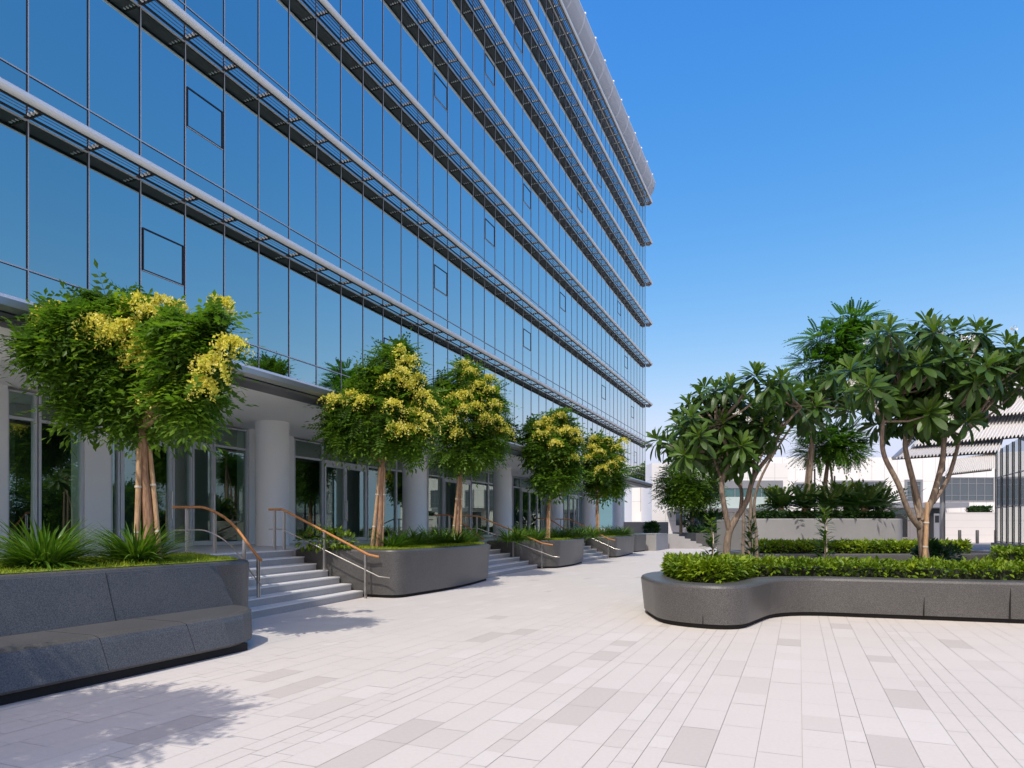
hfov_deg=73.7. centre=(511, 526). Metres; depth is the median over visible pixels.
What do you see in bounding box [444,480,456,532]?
door
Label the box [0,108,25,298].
window
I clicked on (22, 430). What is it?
shop window
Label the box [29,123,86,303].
window
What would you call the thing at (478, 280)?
window
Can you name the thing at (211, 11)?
window
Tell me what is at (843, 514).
hedge
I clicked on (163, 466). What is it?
shop window
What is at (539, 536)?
strap leaf plant
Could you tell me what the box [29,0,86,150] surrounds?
window
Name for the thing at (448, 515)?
handrail
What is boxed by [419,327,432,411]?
window
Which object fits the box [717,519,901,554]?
raised planter
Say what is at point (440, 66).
window
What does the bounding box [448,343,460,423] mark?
window
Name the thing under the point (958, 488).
window
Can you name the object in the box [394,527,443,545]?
strap leaf plant
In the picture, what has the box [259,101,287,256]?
window
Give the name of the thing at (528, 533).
strap leaf plant
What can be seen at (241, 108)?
window
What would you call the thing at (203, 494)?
door
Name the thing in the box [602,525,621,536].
strap leaf plant
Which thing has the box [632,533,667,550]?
stone block
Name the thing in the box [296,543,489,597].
planter
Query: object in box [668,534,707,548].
stairs
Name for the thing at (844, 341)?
feathery tree
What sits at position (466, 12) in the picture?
window
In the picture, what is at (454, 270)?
window
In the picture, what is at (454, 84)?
window
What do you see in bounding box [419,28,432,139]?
window
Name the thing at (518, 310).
window
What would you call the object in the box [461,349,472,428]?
window
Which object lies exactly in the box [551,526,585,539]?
strap leaf plant
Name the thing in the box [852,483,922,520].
cycad
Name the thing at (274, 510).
handrail
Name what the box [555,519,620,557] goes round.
handrail
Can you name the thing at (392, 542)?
strap leaf plant
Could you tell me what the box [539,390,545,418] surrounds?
window
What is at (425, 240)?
window
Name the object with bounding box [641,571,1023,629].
planter
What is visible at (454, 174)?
window
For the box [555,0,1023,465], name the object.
sky
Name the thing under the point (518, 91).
window
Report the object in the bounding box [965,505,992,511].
hedge
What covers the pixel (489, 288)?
window
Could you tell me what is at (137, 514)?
timber stake
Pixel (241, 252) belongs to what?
window
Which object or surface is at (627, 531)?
strap leaf plant
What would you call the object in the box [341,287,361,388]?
window
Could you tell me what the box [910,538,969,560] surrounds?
shrub
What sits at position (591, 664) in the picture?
plaza
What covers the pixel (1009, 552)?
hedge
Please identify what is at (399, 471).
shop window
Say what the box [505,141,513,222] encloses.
window
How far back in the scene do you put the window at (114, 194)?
11.66 m
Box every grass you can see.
[313,541,484,548]
[497,536,579,539]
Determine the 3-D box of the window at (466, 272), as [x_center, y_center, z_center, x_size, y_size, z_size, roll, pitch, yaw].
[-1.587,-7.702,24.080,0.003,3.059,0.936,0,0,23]
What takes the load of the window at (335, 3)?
in the office building at (328, 188)
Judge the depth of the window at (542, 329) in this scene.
31.16 m
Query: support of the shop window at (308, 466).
in the office building at (328, 188)
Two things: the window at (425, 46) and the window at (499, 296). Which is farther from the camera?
the window at (499, 296)
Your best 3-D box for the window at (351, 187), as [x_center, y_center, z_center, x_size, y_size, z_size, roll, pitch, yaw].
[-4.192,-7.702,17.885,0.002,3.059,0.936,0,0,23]
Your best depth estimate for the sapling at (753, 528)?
14.96 m
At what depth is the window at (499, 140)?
26.78 m
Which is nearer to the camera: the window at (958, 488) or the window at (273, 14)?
the window at (273, 14)
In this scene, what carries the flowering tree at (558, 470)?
in the planter at (567, 552)
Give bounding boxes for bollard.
[975,530,978,542]
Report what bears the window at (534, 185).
in the office building at (328, 188)
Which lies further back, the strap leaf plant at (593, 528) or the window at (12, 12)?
the strap leaf plant at (593, 528)
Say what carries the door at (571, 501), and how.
in the office building at (328, 188)
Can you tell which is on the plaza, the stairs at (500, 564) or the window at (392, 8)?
the stairs at (500, 564)
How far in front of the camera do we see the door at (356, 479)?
26.07 m
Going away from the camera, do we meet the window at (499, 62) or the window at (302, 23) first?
the window at (302, 23)
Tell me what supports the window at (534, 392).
in the office building at (328, 188)
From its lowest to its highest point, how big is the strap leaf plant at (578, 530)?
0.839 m
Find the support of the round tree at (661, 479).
on the planter at (699, 538)
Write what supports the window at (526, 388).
in the office building at (328, 188)
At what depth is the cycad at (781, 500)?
26.85 m
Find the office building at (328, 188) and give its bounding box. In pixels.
[0,0,655,551]
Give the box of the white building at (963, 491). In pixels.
[624,457,994,539]
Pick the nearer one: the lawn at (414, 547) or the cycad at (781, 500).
the lawn at (414, 547)
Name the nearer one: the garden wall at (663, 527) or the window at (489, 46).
the window at (489, 46)
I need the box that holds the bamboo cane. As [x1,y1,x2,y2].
[826,520,826,555]
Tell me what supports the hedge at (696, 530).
on the planter at (699, 538)
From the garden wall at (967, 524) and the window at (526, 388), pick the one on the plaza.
the garden wall at (967, 524)
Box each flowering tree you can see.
[0,258,267,556]
[302,327,455,546]
[421,355,519,546]
[512,405,595,537]
[574,428,634,531]
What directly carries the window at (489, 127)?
in the office building at (328, 188)
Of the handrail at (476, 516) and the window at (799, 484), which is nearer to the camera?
the handrail at (476, 516)
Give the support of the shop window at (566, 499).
in the office building at (328, 188)
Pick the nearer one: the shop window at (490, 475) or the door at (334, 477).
the door at (334, 477)
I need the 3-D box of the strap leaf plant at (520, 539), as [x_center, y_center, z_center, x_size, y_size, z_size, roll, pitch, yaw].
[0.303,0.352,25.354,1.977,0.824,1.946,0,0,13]
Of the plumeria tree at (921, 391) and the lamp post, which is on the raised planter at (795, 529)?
the lamp post
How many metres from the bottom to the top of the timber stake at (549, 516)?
1.799 m
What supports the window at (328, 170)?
in the office building at (328, 188)
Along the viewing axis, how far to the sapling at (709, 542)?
13.59 m
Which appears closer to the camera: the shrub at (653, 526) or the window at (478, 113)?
the window at (478, 113)
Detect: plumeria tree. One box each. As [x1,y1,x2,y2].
[639,361,814,554]
[707,363,860,557]
[829,308,1023,557]
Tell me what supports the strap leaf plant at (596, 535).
on the planter at (625, 544)
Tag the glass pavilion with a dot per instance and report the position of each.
(1006, 462)
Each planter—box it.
[0,553,251,705]
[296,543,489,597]
[487,538,583,567]
[584,535,633,557]
[632,534,645,551]
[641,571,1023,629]
[673,532,716,546]
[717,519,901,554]
[730,550,995,560]
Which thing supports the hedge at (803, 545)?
on the planter at (972, 554)
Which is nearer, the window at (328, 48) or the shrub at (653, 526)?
the window at (328, 48)
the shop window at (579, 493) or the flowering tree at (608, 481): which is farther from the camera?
the shop window at (579, 493)
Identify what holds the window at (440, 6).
in the office building at (328, 188)
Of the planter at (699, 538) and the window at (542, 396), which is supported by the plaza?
the planter at (699, 538)
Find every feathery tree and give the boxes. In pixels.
[778,297,909,510]
[786,416,879,491]
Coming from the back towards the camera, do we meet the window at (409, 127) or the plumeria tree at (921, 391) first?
the window at (409, 127)
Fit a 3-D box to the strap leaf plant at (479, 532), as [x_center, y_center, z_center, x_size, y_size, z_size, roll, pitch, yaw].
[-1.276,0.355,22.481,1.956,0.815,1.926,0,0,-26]
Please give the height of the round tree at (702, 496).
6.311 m
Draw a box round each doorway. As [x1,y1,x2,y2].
[676,513,684,524]
[690,514,721,526]
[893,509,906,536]
[929,509,939,538]
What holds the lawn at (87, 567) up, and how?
on the planter at (62, 631)
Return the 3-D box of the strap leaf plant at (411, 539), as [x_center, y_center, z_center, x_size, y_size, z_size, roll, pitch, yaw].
[-2.753,0.344,17.780,2.051,0.855,2.019,0,0,43]
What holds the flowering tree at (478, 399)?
in the planter at (412, 572)
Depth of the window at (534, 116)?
30.22 m
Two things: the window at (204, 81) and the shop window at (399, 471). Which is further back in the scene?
the shop window at (399, 471)
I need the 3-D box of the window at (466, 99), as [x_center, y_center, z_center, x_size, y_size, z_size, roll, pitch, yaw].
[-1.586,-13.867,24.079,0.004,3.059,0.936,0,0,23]
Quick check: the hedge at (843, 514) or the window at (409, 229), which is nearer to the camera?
the window at (409, 229)
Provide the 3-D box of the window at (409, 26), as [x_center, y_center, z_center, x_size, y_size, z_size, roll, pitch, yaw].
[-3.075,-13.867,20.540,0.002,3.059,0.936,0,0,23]
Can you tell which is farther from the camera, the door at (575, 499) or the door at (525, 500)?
the door at (575, 499)
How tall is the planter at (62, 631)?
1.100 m
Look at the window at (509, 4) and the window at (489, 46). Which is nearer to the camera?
the window at (489, 46)
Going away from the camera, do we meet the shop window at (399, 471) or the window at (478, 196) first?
the window at (478, 196)
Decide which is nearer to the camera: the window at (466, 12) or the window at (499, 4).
the window at (466, 12)
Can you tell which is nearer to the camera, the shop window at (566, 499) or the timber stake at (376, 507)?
the timber stake at (376, 507)
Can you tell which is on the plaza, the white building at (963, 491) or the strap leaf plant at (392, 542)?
the white building at (963, 491)
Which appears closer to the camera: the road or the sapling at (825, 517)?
the sapling at (825, 517)
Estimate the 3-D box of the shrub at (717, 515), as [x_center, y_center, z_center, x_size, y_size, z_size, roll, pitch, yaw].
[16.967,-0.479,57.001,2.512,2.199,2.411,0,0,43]
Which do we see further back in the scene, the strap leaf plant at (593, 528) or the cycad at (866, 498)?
the strap leaf plant at (593, 528)
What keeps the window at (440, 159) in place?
in the office building at (328, 188)
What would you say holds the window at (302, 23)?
in the office building at (328, 188)
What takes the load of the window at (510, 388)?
in the office building at (328, 188)
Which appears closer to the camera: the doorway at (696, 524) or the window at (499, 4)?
the window at (499, 4)
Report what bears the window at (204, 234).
in the office building at (328, 188)
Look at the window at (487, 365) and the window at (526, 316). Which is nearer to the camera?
the window at (487, 365)
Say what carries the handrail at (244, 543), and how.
on the stairs at (289, 581)
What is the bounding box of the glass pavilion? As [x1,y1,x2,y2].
[891,382,1023,545]
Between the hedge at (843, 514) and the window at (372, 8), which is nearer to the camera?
the window at (372, 8)
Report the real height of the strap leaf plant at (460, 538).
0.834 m
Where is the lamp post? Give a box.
[813,469,815,507]
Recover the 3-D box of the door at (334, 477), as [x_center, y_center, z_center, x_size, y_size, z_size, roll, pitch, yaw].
[-6.438,-0.850,24.819,0.605,2.760,1.148,0,0,0]
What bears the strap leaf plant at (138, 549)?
in the planter at (62, 631)
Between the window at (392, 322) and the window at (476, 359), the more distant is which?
the window at (476, 359)
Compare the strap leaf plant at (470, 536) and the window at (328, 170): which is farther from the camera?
the strap leaf plant at (470, 536)
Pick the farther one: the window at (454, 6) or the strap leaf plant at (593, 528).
the strap leaf plant at (593, 528)
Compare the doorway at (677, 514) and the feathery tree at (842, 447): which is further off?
the doorway at (677, 514)
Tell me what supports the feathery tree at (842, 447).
on the raised planter at (795, 529)
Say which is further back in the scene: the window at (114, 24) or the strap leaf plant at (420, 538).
the strap leaf plant at (420, 538)
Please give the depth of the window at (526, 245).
29.33 m
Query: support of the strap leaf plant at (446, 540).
on the planter at (412, 572)
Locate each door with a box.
[192,446,214,545]
[324,464,345,541]
[346,467,366,540]
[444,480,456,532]
[462,482,470,534]
[521,490,530,532]
[530,491,537,532]
[569,496,574,530]
[574,497,577,527]
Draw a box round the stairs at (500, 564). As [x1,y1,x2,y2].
[488,545,536,577]
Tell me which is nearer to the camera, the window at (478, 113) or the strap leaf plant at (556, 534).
the window at (478, 113)
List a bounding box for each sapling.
[700,516,721,555]
[739,514,760,555]
[812,503,835,557]
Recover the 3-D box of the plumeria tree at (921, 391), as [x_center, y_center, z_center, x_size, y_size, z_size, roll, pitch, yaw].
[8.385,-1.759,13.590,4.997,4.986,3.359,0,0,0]
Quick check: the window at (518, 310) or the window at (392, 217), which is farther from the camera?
the window at (518, 310)
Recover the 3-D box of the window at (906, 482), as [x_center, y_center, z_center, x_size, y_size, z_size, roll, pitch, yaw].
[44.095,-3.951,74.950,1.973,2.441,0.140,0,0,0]
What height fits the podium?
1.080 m
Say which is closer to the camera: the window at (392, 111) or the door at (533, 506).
the window at (392, 111)
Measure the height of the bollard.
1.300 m
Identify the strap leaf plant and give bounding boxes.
[0,517,135,580]
[75,520,206,567]
[355,528,425,549]
[367,526,442,548]
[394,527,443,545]
[400,526,456,545]
[425,526,466,543]
[436,526,481,544]
[437,528,487,542]
[449,527,495,544]
[481,524,532,547]
[497,527,538,544]
[510,526,543,542]
[522,525,560,546]
[543,526,570,539]
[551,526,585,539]
[563,526,593,539]
[565,525,584,538]
[571,524,601,538]
[579,525,610,541]
[599,526,623,535]
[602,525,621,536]
[605,525,630,534]
[607,525,638,536]
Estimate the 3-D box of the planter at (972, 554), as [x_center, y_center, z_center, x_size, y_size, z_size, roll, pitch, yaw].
[11.916,1.225,22.800,9.000,0.790,3.600,0,0,0]
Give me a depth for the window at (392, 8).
19.72 m
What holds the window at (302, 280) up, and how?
in the office building at (328, 188)
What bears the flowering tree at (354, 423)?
in the planter at (412, 572)
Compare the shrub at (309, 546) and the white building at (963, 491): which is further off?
the white building at (963, 491)
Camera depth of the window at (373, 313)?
18.74 m
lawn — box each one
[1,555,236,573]
[313,543,476,548]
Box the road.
[968,543,990,550]
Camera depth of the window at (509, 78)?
27.61 m
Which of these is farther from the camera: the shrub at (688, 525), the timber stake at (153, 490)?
the shrub at (688, 525)
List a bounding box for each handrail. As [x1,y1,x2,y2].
[172,506,261,596]
[268,508,389,598]
[434,514,483,539]
[462,515,556,568]
[536,518,577,536]
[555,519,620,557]
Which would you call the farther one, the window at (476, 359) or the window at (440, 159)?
the window at (476, 359)
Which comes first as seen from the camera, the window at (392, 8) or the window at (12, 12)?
the window at (12, 12)
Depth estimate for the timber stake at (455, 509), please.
20.60 m
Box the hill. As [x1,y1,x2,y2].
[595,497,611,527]
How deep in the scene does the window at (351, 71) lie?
17.86 m
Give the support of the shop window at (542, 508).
in the office building at (328, 188)
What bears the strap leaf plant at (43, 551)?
on the planter at (62, 631)
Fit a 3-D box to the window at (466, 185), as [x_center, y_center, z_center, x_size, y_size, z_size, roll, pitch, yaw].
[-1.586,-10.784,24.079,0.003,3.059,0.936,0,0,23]
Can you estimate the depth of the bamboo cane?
14.14 m
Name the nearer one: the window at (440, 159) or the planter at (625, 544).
the window at (440, 159)
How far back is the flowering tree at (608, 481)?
35.34 m
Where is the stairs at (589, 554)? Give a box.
[583,543,607,561]
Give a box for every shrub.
[293,524,358,552]
[641,520,660,532]
[681,509,715,532]
[700,508,729,527]
[762,485,783,515]
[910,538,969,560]
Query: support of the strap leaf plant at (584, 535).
on the planter at (567, 552)
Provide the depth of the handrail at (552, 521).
33.16 m
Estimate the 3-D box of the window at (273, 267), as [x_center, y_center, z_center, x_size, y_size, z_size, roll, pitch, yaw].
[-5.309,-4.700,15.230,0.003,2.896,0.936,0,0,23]
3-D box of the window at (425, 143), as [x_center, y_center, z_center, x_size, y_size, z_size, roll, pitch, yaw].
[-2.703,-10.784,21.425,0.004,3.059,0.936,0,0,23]
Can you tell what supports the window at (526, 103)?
in the office building at (328, 188)
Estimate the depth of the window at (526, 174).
29.33 m
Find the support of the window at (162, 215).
in the office building at (328, 188)
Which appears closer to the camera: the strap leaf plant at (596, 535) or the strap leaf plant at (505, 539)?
the strap leaf plant at (505, 539)
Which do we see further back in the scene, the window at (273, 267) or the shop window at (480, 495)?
the shop window at (480, 495)
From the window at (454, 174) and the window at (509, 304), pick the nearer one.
the window at (454, 174)
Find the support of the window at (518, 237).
in the office building at (328, 188)
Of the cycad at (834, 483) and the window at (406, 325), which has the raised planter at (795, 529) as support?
the cycad at (834, 483)
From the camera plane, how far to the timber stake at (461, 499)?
20.70 m
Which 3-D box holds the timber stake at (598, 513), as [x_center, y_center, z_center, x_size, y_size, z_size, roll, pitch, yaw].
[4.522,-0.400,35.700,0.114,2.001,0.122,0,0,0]
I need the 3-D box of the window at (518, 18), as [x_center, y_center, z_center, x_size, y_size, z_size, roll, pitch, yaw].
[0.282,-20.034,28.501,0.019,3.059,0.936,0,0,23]
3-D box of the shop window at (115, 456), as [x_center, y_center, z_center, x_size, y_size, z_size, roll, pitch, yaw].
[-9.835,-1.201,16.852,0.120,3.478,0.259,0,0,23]
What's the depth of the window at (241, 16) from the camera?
14.39 m
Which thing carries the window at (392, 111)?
in the office building at (328, 188)
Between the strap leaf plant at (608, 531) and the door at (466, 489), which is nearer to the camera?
the door at (466, 489)
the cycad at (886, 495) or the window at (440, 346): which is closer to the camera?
the window at (440, 346)
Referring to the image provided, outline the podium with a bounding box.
[0,536,550,558]
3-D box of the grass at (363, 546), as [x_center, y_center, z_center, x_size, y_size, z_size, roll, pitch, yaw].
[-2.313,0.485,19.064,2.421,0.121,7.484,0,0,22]
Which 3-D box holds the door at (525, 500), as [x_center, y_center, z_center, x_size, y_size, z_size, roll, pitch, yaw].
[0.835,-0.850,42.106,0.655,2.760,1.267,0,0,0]
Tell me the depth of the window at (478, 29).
24.98 m
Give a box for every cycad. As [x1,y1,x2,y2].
[746,481,825,518]
[765,480,842,515]
[785,480,864,515]
[815,476,887,519]
[829,477,903,515]
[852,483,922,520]
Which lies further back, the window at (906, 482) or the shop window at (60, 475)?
the window at (906, 482)
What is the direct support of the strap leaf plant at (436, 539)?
on the planter at (412, 572)
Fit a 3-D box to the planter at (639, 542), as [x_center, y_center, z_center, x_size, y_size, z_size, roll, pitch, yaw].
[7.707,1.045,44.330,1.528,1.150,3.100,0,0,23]
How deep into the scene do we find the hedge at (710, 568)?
11.73 m
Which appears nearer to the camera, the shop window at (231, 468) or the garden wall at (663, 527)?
the shop window at (231, 468)
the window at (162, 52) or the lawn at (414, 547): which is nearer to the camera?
the window at (162, 52)
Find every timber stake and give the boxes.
[134,448,141,539]
[148,446,162,564]
[370,467,380,546]
[381,468,384,546]
[452,477,458,535]
[459,477,462,535]
[548,499,550,537]
[597,500,599,535]
[922,502,929,559]
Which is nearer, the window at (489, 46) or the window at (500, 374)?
the window at (489, 46)
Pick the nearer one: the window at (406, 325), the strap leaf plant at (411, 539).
the strap leaf plant at (411, 539)
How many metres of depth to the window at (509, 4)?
27.61 m
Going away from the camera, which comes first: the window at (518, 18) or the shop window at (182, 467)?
the shop window at (182, 467)
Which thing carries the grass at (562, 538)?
on the lawn
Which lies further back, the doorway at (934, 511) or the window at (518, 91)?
the doorway at (934, 511)
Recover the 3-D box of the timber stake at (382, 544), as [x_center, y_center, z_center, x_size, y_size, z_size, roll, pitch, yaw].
[-3.097,-0.406,16.370,0.123,2.015,0.092,0,0,0]
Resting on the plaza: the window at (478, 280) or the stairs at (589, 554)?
the stairs at (589, 554)
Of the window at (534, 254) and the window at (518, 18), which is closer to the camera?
the window at (518, 18)
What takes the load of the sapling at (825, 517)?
on the planter at (744, 603)
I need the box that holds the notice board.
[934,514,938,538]
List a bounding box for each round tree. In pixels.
[648,461,695,533]
[662,467,730,532]
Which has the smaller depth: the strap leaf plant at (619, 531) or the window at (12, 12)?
the window at (12, 12)
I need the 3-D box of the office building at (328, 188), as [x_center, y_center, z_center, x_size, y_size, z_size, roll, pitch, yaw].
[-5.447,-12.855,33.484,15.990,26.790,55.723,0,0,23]
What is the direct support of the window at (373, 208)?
in the office building at (328, 188)
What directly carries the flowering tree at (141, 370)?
in the planter at (62, 631)
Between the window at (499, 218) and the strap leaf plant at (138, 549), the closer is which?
the strap leaf plant at (138, 549)
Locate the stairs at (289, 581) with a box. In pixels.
[206,550,362,618]
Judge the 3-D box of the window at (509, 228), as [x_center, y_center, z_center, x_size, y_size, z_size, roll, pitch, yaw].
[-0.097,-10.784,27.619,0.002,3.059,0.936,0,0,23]
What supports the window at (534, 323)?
in the office building at (328, 188)
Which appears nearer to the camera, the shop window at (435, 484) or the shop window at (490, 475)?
the shop window at (435, 484)
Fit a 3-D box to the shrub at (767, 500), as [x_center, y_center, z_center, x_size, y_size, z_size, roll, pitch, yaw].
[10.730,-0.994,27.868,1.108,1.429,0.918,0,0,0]
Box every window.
[0,0,25,117]
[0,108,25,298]
[8,389,36,547]
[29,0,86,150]
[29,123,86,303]
[37,395,83,548]
[90,0,138,177]
[90,155,138,295]
[111,441,119,547]
[120,437,172,546]
[141,9,183,201]
[141,182,183,308]
[171,438,191,546]
[186,0,222,69]
[186,44,222,221]
[186,205,222,316]
[212,426,247,544]
[225,0,257,97]
[225,75,257,240]
[225,226,257,367]
[259,0,287,121]
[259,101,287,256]
[259,243,287,376]
[290,0,315,143]
[290,126,315,270]
[290,260,315,384]
[294,439,323,542]
[317,0,339,41]
[317,20,339,162]
[317,147,339,283]
[317,274,339,390]
[341,0,361,64]
[341,46,361,179]
[341,166,361,295]
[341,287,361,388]
[364,0,381,85]
[364,70,382,196]
[364,184,382,305]
[364,299,382,371]
[365,457,396,539]
[384,0,400,105]
[384,91,400,210]
[384,200,400,315]
[384,309,400,365]
[397,459,401,534]
[402,5,417,123]
[402,110,417,224]
[402,214,417,324]
[402,319,417,368]
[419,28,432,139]
[419,128,432,236]
[419,228,432,332]
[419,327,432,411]
[428,463,443,536]
[434,0,446,61]
[434,47,447,154]
[434,143,446,247]
[434,239,447,340]
[434,335,446,381]
[448,0,460,79]
[448,66,460,167]
[448,158,460,258]
[448,250,460,347]
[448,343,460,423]
[461,0,472,95]
[461,83,472,181]
[461,172,472,267]
[461,261,472,353]
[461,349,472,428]
[470,470,488,536]
[474,15,483,110]
[474,100,483,193]
[474,185,483,276]
[474,271,483,359]
[474,356,483,417]
[485,32,494,124]
[485,114,494,204]
[485,197,494,285]
[485,280,494,365]
[485,362,494,385]
[489,473,492,536]
[495,0,504,60]
[495,48,504,137]
[495,128,504,215]
[495,207,504,293]
[495,287,504,370]
[495,367,504,431]
[505,0,513,74]
[505,63,513,149]
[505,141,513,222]
[505,218,513,300]
[505,295,513,375]
[505,373,513,441]
[512,477,520,529]
[515,5,522,88]
[515,79,522,161]
[515,154,522,234]
[515,229,522,307]
[515,303,522,380]
[515,378,522,444]
[523,19,530,101]
[523,92,530,170]
[523,164,530,241]
[523,237,530,313]
[523,309,530,384]
[523,382,530,445]
[531,104,538,182]
[531,175,538,251]
[531,245,538,319]
[531,316,538,388]
[531,386,538,419]
[537,482,547,532]
[539,322,545,392]
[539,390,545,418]
[563,489,568,530]
[578,488,581,529]
[691,480,782,507]
[794,482,813,504]
[830,480,884,506]
[904,480,922,501]
[945,477,993,500]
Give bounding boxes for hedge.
[660,551,758,582]
[685,525,716,532]
[746,554,1023,579]
[748,509,897,518]
[753,537,973,552]
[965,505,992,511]
[988,544,1023,562]
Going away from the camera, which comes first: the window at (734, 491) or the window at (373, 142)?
the window at (373, 142)
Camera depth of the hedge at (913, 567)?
12.52 m
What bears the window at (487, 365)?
in the office building at (328, 188)
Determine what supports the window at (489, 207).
in the office building at (328, 188)
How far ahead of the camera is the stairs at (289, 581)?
14.27 m
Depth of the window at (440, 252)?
22.30 m
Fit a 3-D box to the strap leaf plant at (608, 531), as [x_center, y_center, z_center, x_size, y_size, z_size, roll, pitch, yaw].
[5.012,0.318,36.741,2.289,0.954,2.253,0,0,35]
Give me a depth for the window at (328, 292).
16.99 m
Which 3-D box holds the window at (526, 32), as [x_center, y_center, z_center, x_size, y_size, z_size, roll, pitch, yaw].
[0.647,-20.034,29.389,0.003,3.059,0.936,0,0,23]
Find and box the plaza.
[0,528,1023,767]
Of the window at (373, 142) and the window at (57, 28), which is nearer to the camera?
the window at (57, 28)
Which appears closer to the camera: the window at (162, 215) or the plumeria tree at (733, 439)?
the window at (162, 215)
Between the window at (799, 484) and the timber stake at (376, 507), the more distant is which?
the window at (799, 484)
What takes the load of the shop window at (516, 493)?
in the office building at (328, 188)
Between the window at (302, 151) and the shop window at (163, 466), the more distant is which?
the shop window at (163, 466)
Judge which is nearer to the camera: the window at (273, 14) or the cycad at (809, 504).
the window at (273, 14)
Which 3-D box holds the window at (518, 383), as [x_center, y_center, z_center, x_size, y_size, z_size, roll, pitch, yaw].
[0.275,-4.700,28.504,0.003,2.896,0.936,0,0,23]
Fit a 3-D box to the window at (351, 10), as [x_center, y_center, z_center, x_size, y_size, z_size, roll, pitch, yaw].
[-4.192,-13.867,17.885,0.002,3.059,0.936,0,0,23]
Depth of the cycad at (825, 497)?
26.94 m
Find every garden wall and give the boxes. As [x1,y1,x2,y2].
[624,522,667,532]
[945,512,994,541]
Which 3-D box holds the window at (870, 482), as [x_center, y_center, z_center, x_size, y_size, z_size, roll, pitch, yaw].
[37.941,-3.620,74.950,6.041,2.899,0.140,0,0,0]
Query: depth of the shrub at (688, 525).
56.60 m
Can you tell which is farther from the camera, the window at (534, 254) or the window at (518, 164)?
the window at (534, 254)
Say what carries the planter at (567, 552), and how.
on the plaza
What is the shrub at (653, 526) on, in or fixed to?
on the plaza

